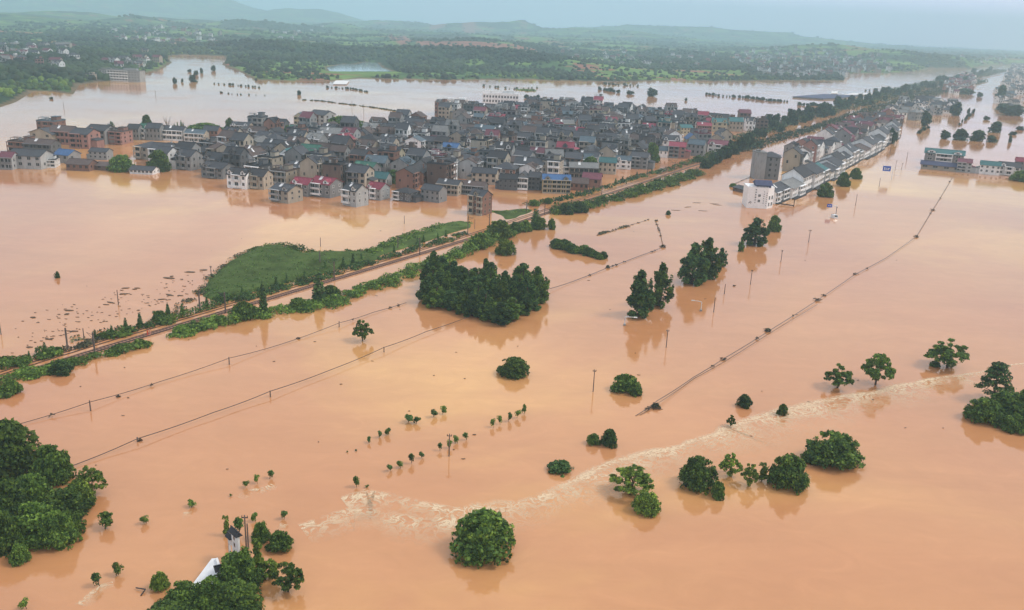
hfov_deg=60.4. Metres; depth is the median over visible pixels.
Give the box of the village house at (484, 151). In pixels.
[479,145,497,155]
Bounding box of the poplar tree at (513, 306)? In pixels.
[505,297,525,320]
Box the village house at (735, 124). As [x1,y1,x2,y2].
[726,117,743,131]
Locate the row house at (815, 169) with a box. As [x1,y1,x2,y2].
[805,161,824,189]
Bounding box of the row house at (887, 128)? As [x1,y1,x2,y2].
[882,125,892,143]
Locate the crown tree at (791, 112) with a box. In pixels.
[787,109,796,116]
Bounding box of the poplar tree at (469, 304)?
[461,294,483,317]
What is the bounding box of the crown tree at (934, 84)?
[931,82,937,87]
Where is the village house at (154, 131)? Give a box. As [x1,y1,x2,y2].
[144,122,164,140]
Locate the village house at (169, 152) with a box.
[155,145,176,168]
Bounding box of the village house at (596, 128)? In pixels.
[585,124,600,133]
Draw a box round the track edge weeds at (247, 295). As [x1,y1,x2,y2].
[187,231,466,312]
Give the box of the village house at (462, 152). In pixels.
[444,148,467,154]
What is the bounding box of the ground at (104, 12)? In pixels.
[0,0,1023,106]
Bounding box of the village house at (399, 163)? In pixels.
[389,155,415,170]
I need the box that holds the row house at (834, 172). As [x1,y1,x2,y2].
[821,162,840,180]
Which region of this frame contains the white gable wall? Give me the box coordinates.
[191,558,225,587]
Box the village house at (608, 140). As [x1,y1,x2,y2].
[601,135,621,154]
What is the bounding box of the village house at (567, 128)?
[561,126,575,130]
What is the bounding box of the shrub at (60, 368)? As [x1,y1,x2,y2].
[47,360,74,376]
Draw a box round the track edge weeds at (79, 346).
[62,334,103,350]
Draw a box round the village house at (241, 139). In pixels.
[229,131,254,146]
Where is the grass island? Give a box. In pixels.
[203,244,378,299]
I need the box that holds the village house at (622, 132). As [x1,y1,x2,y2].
[620,130,635,136]
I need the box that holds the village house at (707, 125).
[696,122,711,131]
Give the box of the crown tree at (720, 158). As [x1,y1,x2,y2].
[716,148,723,162]
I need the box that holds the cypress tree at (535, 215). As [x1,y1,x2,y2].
[530,208,540,229]
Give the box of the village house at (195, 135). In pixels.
[183,128,209,141]
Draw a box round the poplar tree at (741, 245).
[738,239,744,251]
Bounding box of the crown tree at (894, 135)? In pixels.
[890,127,897,143]
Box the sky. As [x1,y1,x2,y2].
[233,0,1023,50]
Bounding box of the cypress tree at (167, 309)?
[165,302,169,313]
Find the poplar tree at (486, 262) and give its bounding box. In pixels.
[477,258,489,277]
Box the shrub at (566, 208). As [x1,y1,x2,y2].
[558,202,573,214]
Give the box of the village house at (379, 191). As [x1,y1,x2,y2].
[366,181,390,200]
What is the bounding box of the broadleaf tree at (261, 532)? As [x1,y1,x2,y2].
[251,521,270,543]
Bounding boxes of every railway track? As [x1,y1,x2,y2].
[0,74,999,374]
[1,74,1001,381]
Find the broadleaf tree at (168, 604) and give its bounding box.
[147,596,201,609]
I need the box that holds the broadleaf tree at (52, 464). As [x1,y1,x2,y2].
[28,444,76,486]
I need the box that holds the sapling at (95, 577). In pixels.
[90,572,101,585]
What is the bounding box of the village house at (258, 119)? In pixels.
[247,112,268,125]
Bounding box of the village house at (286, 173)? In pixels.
[270,163,296,183]
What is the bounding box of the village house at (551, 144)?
[546,137,556,148]
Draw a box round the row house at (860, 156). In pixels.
[855,146,863,161]
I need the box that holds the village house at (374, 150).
[359,146,378,154]
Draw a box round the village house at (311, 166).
[299,154,324,177]
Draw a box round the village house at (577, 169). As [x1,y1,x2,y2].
[568,161,598,176]
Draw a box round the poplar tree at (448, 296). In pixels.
[440,289,457,310]
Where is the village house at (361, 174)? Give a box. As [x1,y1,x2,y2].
[346,164,377,186]
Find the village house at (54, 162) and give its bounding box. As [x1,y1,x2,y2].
[46,155,59,167]
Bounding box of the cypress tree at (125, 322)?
[123,317,127,326]
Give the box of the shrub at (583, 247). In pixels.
[579,244,588,253]
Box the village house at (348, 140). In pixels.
[331,134,353,151]
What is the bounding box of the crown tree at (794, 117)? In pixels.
[789,114,798,124]
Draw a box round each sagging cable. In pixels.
[21,303,403,423]
[70,316,469,466]
[550,247,661,288]
[635,177,952,415]
[642,305,815,413]
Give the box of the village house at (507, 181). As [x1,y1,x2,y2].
[495,173,518,190]
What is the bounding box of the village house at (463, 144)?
[451,141,467,149]
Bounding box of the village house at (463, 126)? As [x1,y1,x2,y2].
[459,123,474,129]
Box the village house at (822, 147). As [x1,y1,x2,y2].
[807,138,825,160]
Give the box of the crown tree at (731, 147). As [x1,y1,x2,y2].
[728,144,733,157]
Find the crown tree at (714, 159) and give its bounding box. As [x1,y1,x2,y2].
[708,153,715,165]
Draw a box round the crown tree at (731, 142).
[728,140,735,154]
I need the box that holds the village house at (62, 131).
[49,125,75,144]
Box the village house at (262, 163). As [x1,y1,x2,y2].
[244,158,272,169]
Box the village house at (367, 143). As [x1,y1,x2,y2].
[355,138,379,147]
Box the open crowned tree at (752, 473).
[740,463,758,486]
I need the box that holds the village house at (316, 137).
[306,132,328,142]
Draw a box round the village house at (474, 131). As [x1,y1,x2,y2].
[470,129,484,134]
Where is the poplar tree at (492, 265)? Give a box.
[483,262,500,280]
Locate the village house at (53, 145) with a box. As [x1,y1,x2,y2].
[22,138,61,152]
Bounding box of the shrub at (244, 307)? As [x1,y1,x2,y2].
[230,300,258,321]
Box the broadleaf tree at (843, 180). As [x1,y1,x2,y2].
[836,171,850,186]
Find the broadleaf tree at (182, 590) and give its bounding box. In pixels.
[164,580,196,606]
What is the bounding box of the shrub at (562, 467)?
[547,459,573,477]
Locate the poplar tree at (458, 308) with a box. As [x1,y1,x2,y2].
[450,292,467,314]
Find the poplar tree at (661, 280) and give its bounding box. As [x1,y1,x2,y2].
[648,262,674,308]
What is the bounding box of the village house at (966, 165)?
[956,158,975,172]
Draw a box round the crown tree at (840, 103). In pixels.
[835,99,845,108]
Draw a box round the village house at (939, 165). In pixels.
[920,160,962,171]
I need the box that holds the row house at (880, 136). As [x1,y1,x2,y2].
[874,134,887,146]
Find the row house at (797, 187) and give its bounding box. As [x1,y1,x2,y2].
[773,177,806,199]
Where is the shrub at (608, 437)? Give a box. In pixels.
[600,429,617,448]
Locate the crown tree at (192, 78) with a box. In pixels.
[188,75,197,81]
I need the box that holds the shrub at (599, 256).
[595,254,604,259]
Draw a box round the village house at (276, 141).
[262,138,285,144]
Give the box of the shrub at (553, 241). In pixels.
[549,238,559,247]
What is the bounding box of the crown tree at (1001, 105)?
[995,103,1008,109]
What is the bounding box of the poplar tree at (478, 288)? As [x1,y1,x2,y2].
[469,281,488,298]
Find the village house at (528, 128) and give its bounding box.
[520,125,536,135]
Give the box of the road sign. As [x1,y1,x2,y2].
[883,166,893,179]
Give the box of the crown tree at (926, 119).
[921,110,931,125]
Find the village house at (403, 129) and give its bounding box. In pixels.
[395,122,411,136]
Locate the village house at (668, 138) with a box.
[661,135,679,151]
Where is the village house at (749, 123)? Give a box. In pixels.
[743,116,755,130]
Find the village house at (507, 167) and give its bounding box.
[493,162,518,179]
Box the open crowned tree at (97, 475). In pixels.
[72,465,107,490]
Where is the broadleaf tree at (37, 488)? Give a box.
[16,472,53,502]
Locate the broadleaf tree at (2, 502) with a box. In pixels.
[0,494,13,509]
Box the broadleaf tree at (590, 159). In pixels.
[583,156,599,172]
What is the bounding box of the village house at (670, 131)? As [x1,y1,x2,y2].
[662,128,682,141]
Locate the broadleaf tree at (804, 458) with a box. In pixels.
[799,449,819,464]
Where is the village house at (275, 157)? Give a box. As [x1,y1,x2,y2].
[257,151,282,167]
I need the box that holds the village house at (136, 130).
[127,123,142,139]
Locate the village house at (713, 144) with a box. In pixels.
[707,139,728,151]
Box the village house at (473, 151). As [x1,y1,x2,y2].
[463,147,478,155]
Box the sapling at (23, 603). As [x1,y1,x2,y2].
[17,597,28,608]
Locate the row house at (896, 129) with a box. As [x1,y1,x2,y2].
[887,124,900,138]
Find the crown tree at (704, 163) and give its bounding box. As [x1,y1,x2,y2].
[699,158,709,168]
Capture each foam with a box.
[79,582,112,603]
[299,509,460,531]
[341,491,481,516]
[475,492,557,512]
[559,410,796,492]
[788,376,967,415]
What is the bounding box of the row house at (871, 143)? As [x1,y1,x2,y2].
[850,136,877,156]
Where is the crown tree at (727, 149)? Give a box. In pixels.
[721,145,730,158]
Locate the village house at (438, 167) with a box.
[427,155,456,183]
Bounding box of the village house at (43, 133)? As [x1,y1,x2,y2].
[27,127,57,139]
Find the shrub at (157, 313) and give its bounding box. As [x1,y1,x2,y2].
[150,310,165,319]
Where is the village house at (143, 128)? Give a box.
[140,123,146,138]
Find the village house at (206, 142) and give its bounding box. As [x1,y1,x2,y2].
[198,136,217,145]
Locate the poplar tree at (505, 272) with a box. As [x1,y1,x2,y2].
[497,270,509,283]
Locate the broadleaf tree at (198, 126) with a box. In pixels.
[188,122,223,128]
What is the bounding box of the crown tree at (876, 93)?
[872,90,880,99]
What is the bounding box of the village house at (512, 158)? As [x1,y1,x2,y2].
[510,155,514,163]
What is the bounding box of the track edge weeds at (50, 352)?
[0,345,63,369]
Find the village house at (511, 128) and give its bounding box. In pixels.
[503,127,517,133]
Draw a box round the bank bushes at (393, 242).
[362,221,472,252]
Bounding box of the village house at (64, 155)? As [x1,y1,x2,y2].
[53,148,81,162]
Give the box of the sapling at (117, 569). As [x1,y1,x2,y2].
[111,562,124,575]
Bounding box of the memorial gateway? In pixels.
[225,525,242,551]
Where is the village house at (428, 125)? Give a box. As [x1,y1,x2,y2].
[423,123,437,127]
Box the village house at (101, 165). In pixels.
[94,161,111,170]
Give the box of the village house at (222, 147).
[215,142,239,151]
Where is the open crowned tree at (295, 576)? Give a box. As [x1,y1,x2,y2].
[270,561,304,591]
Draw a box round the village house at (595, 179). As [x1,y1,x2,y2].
[582,172,602,187]
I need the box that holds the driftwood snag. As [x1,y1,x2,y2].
[647,402,660,409]
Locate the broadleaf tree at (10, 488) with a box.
[0,475,32,515]
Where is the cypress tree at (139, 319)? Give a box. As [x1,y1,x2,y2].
[137,312,143,324]
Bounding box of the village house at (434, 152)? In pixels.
[430,149,446,159]
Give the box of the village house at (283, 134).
[272,131,286,137]
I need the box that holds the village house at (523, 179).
[517,170,528,189]
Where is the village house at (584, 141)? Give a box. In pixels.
[579,135,599,149]
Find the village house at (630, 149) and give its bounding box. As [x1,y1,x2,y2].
[626,146,644,155]
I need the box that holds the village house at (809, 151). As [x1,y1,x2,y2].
[800,145,813,160]
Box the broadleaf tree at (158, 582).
[149,571,170,591]
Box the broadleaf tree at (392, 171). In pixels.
[388,169,396,183]
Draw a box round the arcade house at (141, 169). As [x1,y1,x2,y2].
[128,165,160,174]
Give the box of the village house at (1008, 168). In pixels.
[998,161,1021,175]
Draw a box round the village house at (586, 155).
[583,153,594,160]
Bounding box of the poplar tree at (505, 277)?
[498,275,509,288]
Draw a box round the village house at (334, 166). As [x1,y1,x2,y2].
[322,155,348,186]
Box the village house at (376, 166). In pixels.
[354,160,381,170]
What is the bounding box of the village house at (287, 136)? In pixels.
[284,134,301,139]
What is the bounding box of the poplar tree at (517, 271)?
[509,265,523,283]
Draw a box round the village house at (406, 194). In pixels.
[392,187,421,202]
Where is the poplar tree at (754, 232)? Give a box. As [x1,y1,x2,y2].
[741,217,770,246]
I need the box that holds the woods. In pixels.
[0,14,1023,82]
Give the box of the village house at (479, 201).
[467,188,492,215]
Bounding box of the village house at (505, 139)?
[492,137,510,144]
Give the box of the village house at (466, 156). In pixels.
[463,154,475,159]
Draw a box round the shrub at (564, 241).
[557,239,570,249]
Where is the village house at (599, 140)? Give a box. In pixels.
[597,137,603,146]
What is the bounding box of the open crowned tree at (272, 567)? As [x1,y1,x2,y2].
[260,558,279,578]
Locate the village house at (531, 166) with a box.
[518,161,541,173]
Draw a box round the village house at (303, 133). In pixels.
[286,129,307,136]
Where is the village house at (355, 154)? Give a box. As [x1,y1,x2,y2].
[348,148,374,162]
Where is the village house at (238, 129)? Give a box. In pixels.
[224,126,243,131]
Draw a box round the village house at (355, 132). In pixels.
[339,126,361,142]
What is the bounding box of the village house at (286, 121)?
[263,118,289,128]
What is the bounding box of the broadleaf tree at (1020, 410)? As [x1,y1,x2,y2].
[1007,389,1023,416]
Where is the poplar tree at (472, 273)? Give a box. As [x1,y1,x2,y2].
[463,270,476,291]
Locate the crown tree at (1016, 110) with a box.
[999,104,1023,115]
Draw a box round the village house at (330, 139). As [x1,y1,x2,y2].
[328,135,334,142]
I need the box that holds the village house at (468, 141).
[465,136,475,149]
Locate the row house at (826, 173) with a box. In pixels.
[815,162,829,183]
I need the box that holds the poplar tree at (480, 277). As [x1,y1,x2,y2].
[477,274,485,288]
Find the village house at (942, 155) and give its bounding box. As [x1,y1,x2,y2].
[924,147,965,162]
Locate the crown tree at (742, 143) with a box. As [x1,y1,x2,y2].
[738,136,745,151]
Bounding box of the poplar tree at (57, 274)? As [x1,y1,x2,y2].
[53,271,59,277]
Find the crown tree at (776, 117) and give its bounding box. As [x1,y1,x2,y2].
[773,113,780,120]
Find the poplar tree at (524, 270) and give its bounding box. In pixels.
[519,264,531,279]
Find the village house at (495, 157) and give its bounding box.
[486,150,510,167]
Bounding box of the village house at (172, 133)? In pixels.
[163,125,187,140]
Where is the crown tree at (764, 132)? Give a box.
[761,129,767,136]
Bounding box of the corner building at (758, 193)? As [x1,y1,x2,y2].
[742,180,774,208]
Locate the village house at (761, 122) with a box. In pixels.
[755,116,768,129]
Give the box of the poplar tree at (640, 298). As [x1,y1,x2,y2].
[625,269,655,318]
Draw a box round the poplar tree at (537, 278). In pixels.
[528,266,549,303]
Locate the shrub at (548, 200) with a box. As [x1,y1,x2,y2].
[543,198,552,203]
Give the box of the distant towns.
[0,24,1019,77]
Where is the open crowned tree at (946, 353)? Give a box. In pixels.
[923,338,969,367]
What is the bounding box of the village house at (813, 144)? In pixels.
[803,137,819,162]
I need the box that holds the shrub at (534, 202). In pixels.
[527,199,539,205]
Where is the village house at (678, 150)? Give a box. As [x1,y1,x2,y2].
[668,141,690,158]
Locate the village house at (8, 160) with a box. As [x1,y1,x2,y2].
[0,151,17,169]
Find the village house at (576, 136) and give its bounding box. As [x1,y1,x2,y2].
[573,130,589,147]
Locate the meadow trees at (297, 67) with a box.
[0,16,1019,79]
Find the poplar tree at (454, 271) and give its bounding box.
[443,266,458,278]
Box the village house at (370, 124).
[362,122,380,129]
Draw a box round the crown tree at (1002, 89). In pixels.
[995,84,1006,95]
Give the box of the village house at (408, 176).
[394,164,420,189]
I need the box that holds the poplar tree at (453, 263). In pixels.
[446,260,463,270]
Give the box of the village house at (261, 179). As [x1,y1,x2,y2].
[248,168,272,189]
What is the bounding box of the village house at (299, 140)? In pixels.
[286,136,310,144]
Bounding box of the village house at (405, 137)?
[402,135,413,139]
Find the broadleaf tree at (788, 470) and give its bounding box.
[766,453,810,495]
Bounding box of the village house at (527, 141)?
[523,136,534,145]
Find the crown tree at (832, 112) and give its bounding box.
[829,108,836,115]
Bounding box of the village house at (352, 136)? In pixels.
[337,132,357,147]
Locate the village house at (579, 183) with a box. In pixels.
[571,177,588,190]
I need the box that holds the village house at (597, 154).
[574,150,601,161]
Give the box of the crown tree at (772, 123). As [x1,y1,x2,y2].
[769,120,778,129]
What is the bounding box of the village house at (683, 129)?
[677,124,693,134]
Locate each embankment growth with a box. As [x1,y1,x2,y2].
[733,69,1006,139]
[745,79,988,151]
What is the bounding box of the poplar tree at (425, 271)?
[419,262,431,283]
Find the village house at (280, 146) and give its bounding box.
[274,140,296,152]
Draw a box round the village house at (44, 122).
[36,116,65,128]
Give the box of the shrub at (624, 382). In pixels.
[609,373,640,393]
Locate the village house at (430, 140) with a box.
[415,135,436,148]
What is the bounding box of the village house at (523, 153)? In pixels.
[513,149,535,156]
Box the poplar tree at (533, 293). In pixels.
[527,284,541,310]
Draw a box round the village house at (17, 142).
[5,135,34,150]
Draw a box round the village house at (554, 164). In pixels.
[542,154,563,173]
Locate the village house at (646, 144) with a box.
[640,140,648,150]
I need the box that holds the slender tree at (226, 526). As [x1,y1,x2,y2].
[222,515,228,534]
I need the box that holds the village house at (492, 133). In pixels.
[484,129,500,139]
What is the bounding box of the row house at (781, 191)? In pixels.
[773,181,790,203]
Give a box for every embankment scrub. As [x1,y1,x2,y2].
[0,358,78,381]
[0,379,14,398]
[70,345,125,365]
[110,338,153,353]
[166,307,275,338]
[267,245,473,314]
[450,219,526,251]
[549,168,706,214]
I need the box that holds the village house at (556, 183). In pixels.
[541,173,571,193]
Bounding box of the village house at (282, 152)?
[279,147,291,155]
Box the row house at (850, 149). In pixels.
[833,142,859,164]
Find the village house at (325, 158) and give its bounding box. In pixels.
[321,156,344,160]
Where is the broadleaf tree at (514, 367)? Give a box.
[496,356,529,379]
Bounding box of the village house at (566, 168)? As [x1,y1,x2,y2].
[563,160,568,173]
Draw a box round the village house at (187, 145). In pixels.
[174,140,203,155]
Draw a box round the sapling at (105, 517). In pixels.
[97,511,112,528]
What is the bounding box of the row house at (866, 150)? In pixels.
[853,143,871,159]
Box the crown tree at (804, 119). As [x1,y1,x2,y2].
[801,115,807,122]
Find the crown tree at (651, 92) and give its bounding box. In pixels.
[647,87,657,95]
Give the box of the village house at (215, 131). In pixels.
[203,125,222,138]
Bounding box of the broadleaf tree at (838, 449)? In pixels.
[805,429,865,469]
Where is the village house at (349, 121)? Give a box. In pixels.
[340,115,359,129]
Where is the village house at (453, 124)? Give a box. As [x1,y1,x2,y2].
[445,119,459,132]
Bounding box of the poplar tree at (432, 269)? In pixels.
[420,265,436,283]
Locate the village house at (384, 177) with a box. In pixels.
[374,171,392,185]
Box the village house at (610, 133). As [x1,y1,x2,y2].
[603,132,619,138]
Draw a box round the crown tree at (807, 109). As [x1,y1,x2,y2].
[802,105,810,112]
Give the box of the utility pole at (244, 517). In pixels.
[241,515,247,546]
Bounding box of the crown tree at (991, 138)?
[986,135,998,142]
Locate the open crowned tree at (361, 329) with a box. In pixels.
[352,319,373,340]
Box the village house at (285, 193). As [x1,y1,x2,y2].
[268,182,303,203]
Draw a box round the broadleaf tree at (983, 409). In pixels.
[962,396,1004,427]
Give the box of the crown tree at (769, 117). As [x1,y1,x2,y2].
[765,114,772,123]
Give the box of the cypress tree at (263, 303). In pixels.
[258,282,267,312]
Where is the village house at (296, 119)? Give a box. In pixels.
[293,112,301,124]
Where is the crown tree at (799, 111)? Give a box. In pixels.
[796,108,803,114]
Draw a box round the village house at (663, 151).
[659,146,668,157]
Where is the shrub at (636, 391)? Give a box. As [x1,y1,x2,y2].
[628,385,642,396]
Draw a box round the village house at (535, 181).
[528,171,541,189]
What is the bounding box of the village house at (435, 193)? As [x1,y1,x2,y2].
[420,183,446,202]
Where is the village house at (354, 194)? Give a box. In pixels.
[340,182,368,206]
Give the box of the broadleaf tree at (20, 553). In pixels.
[7,543,31,566]
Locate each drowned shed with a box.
[333,80,348,84]
[792,94,857,99]
[844,93,871,94]
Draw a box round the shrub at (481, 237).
[470,232,489,248]
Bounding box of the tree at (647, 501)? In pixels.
[630,491,661,517]
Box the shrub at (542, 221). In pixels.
[534,217,546,229]
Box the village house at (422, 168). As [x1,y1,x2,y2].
[414,164,426,184]
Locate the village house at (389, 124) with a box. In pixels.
[381,122,396,126]
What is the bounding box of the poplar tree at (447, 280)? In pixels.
[441,270,456,290]
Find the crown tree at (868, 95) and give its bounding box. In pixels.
[864,92,871,100]
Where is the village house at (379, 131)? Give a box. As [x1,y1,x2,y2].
[374,126,394,136]
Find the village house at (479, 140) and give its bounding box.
[471,133,492,149]
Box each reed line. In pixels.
[302,99,396,110]
[517,88,536,90]
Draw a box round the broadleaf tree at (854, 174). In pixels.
[849,168,862,178]
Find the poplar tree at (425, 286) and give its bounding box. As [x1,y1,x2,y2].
[415,276,437,304]
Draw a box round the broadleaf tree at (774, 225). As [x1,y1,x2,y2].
[767,215,781,231]
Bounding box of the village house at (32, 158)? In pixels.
[11,148,54,169]
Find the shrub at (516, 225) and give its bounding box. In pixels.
[510,221,521,234]
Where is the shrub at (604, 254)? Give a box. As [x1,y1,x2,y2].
[601,251,607,258]
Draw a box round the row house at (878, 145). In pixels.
[868,135,881,153]
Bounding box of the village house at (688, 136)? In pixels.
[683,133,697,147]
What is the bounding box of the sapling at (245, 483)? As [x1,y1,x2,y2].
[242,480,249,486]
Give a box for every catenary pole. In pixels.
[64,328,70,348]
[86,332,95,351]
[198,290,204,310]
[218,292,225,312]
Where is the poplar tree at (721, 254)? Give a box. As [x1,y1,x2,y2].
[715,247,727,266]
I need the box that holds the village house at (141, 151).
[132,141,153,159]
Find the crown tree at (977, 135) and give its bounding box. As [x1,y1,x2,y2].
[968,129,985,140]
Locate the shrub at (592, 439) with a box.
[586,433,600,445]
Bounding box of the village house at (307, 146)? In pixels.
[301,143,322,150]
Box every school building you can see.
[447,97,468,102]
[482,90,518,103]
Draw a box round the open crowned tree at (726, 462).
[718,452,743,475]
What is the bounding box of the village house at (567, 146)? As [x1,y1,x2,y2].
[556,141,574,159]
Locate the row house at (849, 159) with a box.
[840,151,853,168]
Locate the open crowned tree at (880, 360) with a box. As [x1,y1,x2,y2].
[860,353,895,384]
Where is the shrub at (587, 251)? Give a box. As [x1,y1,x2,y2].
[582,247,590,256]
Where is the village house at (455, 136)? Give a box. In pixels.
[449,129,470,142]
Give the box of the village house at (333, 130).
[320,127,342,133]
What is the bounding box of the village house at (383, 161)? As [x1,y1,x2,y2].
[364,154,390,171]
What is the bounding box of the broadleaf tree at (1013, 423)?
[999,412,1023,435]
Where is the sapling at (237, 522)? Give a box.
[233,516,243,531]
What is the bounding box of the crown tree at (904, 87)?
[900,84,907,91]
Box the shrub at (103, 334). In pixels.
[100,332,106,338]
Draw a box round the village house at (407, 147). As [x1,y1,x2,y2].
[402,141,416,153]
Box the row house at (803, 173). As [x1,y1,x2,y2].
[781,164,813,193]
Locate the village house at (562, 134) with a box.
[556,129,572,140]
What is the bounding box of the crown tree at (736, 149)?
[733,143,740,154]
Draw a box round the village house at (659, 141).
[655,138,662,148]
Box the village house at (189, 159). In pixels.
[174,148,202,170]
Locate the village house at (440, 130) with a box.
[431,124,450,135]
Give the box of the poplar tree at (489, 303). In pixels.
[478,297,497,320]
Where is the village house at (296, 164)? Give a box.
[289,160,299,176]
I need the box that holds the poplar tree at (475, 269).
[469,267,479,274]
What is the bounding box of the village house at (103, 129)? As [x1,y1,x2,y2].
[86,124,117,144]
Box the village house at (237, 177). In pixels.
[225,167,251,188]
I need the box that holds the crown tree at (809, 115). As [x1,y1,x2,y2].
[806,112,813,119]
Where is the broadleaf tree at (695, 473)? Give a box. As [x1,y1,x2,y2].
[677,455,718,495]
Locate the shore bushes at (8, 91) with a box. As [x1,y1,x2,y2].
[0,50,1009,96]
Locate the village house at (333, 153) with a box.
[317,149,337,155]
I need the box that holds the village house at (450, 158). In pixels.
[444,156,458,179]
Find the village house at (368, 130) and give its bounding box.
[360,126,374,134]
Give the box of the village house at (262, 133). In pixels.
[254,130,272,136]
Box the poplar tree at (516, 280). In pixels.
[509,275,520,291]
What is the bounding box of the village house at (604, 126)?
[599,123,615,133]
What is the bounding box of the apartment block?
[98,67,145,81]
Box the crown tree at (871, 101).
[868,99,873,104]
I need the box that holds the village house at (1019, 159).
[1015,157,1023,170]
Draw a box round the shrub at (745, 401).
[735,393,752,409]
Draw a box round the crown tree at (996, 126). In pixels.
[987,121,1001,132]
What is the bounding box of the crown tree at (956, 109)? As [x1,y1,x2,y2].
[949,102,962,115]
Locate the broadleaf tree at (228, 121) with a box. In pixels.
[224,118,232,127]
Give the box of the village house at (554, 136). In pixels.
[544,131,559,141]
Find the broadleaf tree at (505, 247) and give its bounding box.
[494,237,516,255]
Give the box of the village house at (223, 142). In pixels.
[208,141,228,145]
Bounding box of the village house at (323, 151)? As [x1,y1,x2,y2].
[305,147,331,157]
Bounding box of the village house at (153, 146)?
[148,141,175,161]
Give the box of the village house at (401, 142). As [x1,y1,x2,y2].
[397,136,404,145]
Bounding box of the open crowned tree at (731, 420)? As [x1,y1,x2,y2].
[726,415,735,425]
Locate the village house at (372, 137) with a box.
[360,134,381,141]
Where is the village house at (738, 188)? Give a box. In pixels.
[733,184,743,192]
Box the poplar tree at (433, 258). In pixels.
[421,250,438,270]
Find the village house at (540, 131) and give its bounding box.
[535,126,551,137]
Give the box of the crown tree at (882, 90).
[879,87,887,94]
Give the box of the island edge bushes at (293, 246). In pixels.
[247,241,372,252]
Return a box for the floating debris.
[15,202,905,458]
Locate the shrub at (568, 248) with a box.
[565,243,576,253]
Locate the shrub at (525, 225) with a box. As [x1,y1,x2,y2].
[519,220,532,232]
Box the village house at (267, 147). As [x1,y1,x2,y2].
[255,142,276,152]
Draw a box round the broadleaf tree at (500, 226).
[486,219,512,239]
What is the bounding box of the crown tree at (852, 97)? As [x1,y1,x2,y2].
[847,95,854,103]
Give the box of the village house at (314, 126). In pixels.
[307,122,322,131]
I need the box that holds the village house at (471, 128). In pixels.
[466,127,481,130]
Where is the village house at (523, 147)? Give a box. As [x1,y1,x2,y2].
[515,145,530,150]
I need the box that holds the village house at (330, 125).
[322,123,339,127]
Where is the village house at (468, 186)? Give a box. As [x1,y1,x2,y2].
[461,180,488,194]
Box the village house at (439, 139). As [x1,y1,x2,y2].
[434,136,452,144]
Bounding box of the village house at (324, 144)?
[310,142,330,149]
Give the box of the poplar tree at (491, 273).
[483,267,497,292]
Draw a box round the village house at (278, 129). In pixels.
[268,127,284,131]
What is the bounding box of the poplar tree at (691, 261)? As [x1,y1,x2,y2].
[677,242,710,286]
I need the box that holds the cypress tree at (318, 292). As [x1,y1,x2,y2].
[311,272,326,301]
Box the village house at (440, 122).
[435,120,445,124]
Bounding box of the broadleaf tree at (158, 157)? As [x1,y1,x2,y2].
[145,149,171,171]
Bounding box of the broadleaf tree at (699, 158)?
[692,156,703,161]
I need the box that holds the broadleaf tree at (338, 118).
[328,115,341,123]
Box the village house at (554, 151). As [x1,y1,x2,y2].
[544,148,563,157]
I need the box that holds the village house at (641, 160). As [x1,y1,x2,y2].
[630,151,655,168]
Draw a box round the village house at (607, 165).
[599,156,616,174]
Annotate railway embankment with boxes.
[2,74,1002,383]
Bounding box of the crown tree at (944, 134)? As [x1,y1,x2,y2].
[940,130,950,138]
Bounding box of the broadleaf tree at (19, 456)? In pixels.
[0,417,41,479]
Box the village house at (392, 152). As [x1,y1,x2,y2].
[378,144,399,161]
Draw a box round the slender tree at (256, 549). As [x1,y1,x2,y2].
[251,538,263,569]
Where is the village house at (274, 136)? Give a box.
[266,133,284,139]
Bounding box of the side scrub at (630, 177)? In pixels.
[522,141,735,204]
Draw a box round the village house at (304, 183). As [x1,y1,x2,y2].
[290,176,313,196]
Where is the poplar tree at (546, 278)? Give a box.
[534,271,547,292]
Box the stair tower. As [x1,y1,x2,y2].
[750,149,767,179]
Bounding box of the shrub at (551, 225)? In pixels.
[547,218,555,229]
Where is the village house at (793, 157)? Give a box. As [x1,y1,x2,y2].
[782,145,804,170]
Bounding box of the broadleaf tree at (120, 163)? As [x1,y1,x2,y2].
[106,154,134,172]
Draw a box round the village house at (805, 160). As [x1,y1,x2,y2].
[802,151,811,164]
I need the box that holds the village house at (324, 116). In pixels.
[311,109,334,125]
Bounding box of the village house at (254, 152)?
[247,146,265,162]
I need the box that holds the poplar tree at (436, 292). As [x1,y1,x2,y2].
[422,282,445,307]
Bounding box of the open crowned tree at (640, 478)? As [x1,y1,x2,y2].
[608,464,654,495]
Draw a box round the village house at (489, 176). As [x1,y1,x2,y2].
[467,167,499,184]
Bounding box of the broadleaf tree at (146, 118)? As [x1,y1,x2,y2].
[141,114,151,122]
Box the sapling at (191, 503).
[187,499,196,507]
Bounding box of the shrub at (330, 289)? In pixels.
[324,284,340,296]
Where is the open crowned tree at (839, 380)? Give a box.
[823,363,854,387]
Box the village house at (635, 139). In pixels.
[627,133,639,145]
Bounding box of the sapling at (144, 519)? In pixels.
[139,515,148,522]
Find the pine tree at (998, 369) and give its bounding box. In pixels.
[974,361,1016,394]
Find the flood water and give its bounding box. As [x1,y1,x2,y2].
[0,55,1023,609]
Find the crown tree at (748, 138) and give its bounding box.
[745,134,751,144]
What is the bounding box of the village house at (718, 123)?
[711,118,727,130]
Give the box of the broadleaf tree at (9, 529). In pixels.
[0,509,28,558]
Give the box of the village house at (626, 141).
[615,134,631,154]
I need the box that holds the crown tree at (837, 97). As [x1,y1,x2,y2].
[833,95,842,104]
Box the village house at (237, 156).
[222,146,249,167]
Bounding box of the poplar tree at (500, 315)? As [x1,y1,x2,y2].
[487,302,513,325]
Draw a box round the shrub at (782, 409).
[776,403,788,415]
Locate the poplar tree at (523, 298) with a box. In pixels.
[513,288,533,315]
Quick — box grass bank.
[373,221,470,255]

